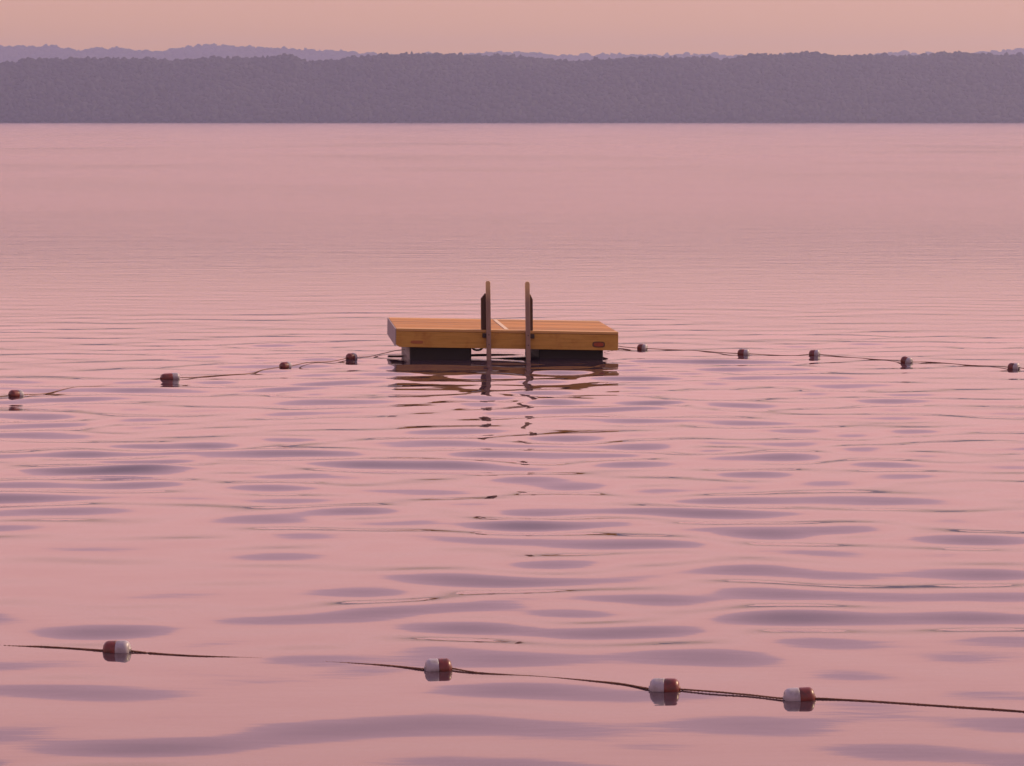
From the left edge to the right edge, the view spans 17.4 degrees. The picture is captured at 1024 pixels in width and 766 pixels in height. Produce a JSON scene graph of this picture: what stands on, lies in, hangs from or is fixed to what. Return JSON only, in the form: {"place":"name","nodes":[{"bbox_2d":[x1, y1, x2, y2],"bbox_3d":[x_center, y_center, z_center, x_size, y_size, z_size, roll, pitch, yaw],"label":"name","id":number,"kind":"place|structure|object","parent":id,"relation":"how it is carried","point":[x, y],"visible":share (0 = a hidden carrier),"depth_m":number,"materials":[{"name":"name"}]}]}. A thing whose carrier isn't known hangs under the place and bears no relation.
{"place":"outdoors","nodes":[
{"label":"outdoors","id":0,"kind":"place"},
{"bbox_2d":[0,123,1023,765],"bbox_3d":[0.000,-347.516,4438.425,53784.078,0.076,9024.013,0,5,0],"label":"water","id":1,"kind":"structure","parent":0,"point":[764,517],"depth_m":33.06,"materials":[{"name":"pink liquid"}]},
{"bbox_2d":[8,390,23,396],"bbox_3d":[-5.775,0.139,38.994,0.182,0.120,0.120,-1,14,-42],"label":"rope float","id":2,"kind":"object","parent":1,"relation":"on","point":[15,393],"visible":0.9,"depth_m":38.95,"materials":[{"name":"plastic"}]},
{"bbox_2d":[102,640,131,652],"bbox_3d":[-2.408,1.630,20.423,0.175,0.120,0.120,-2,-9,8],"label":"rope float","id":3,"kind":"object","parent":1,"relation":"on","point":[121,646],"visible":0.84,"depth_m":20.37,"materials":[{"name":"plastic"}]},
{"bbox_2d":[160,373,179,378],"bbox_3d":[-4.255,-0.064,41.679,0.252,0.120,0.120,-4,46,-22],"label":"rope float","id":4,"kind":"object","parent":1,"relation":"on","point":[170,376],"visible":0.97,"depth_m":41.63,"materials":[{"name":"red plastic"}]},
{"bbox_2d":[0,349,404,396],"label":"float rope","id":5,"kind":"object","parent":1,"relation":"on","point":[214,375],"visible":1,"depth_m":42.35,"materials":[{"name":"brown fabric"}]},
{"bbox_2d":[279,362,291,368],"bbox_3d":[-2.956,-0.216,43.681,0.161,0.120,0.120,-6,18,-42],"label":"rope float","id":6,"kind":"object","parent":1,"relation":"on","point":[285,365],"visible":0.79,"depth_m":43.64,"materials":[{"name":"red plastic"}]},
{"bbox_2d":[346,353,356,358],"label":"rope float","id":7,"kind":"object","parent":1,"relation":"on","point":[351,355],"visible":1,"depth_m":45.08,"materials":[{"name":"plastic"}]},
{"bbox_2d":[424,658,451,671],"bbox_3d":[-0.436,1.687,19.778,0.166,0.120,0.120,-1,39,-8],"label":"rope float","id":8,"kind":"object","parent":1,"relation":"on","point":[437,665],"visible":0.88,"depth_m":19.73,"materials":[{"name":"white plastic"}]},
{"bbox_2d":[387,281,617,360],"bbox_3d":[-0.161,-0.704,46.279,3.014,1.532,2.636,1,4,-5],"label":"swimming raft","id":9,"kind":"object","parent":1,"relation":"on","point":[433,338],"visible":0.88,"depth_m":45.14,"materials":[{"name":"wood"}]},
{"bbox_2d":[4,645,1023,711],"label":"float rope","id":10,"kind":"object","parent":1,"relation":"on","point":[576,679],"visible":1,"depth_m":19.16,"materials":[{"name":"brown fabric"}]},
{"bbox_2d":[637,344,647,349],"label":"rope float","id":11,"kind":"object","parent":1,"relation":"on","point":[642,346],"visible":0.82,"depth_m":47.05,"materials":[{"name":"white plastic"}]},
{"bbox_2d":[649,678,680,691],"bbox_3d":[0.866,1.736,19.021,0.180,0.120,0.120,0,48,6],"label":"rope float","id":12,"kind":"object","parent":1,"relation":"on","point":[664,685],"visible":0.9,"depth_m":18.97,"materials":[{"name":"plastic"}]},
{"bbox_2d":[737,349,749,354],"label":"rope float","id":13,"kind":"object","parent":1,"relation":"on","point":[743,352],"visible":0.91,"depth_m":45.95,"materials":[{"name":"plastic"}]},
{"bbox_2d":[783,687,815,700],"bbox_3d":[1.604,1.760,18.712,0.182,0.120,0.120,-3,-11,-4],"label":"rope float","id":14,"kind":"object","parent":1,"relation":"on","point":[800,694],"visible":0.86,"depth_m":18.66,"materials":[{"name":"plastic"}]},
{"bbox_2d":[809,350,820,355],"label":"rope float","id":15,"kind":"object","parent":1,"relation":"on","point":[814,353],"visible":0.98,"depth_m":45.76,"materials":[{"name":"white plastic"}]},
{"bbox_2d":[619,346,1023,368],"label":"float rope","id":16,"kind":"object","parent":1,"relation":"on","point":[808,354],"visible":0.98,"depth_m":45.88,"materials":[{"name":"brown fabric"}]},
{"bbox_2d":[900,356,912,362],"bbox_3d":[5.241,-0.288,44.502,0.161,0.120,0.120,17,-19,36],"label":"rope float","id":17,"kind":"object","parent":1,"relation":"on","point":[904,359],"visible":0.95,"depth_m":44.46,"materials":[{"name":"white plastic"}]},
{"bbox_2d":[1007,363,1019,368],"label":"rope float","id":18,"kind":"object","parent":1,"relation":"on","point":[1013,365],"visible":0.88,"depth_m":43.39,"materials":[{"name":"plastic"}]},
{"bbox_2d":[0,0,1023,55],"label":"sky","id":19,"kind":"structure","parent":0,"point":[555,27],"materials":[{"name":"pink"}]},
{"bbox_2d":[2,64,1023,122],"bbox_3d":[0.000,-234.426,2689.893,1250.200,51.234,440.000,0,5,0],"label":"hill","id":20,"kind":"structure","parent":0,"point":[801,120],"depth_m":2475.02,"materials":[{"name":"green plant"}]},
{"bbox_2d":[0,50,1023,122],"bbox_3d":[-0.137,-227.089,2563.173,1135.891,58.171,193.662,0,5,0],"label":"forest","id":21,"kind":"object","parent":20,"relation":"on","point":[727,83],"visible":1,"depth_m":2527.97,"materials":[{"name":"plant"}]},
{"bbox_3d":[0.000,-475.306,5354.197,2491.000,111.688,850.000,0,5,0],"label":"distant hill","id":22,"kind":"structure","parent":0,"visible":0},
{"bbox_2d":[0,43,1023,62],"bbox_3d":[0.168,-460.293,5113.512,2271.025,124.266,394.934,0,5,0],"label":"distant forest","id":23,"kind":"object","parent":22,"relation":"on","point":[9,53],"visible":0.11,"depth_m":5218.85,"materials":[{"name":"green plant"}]}
]}

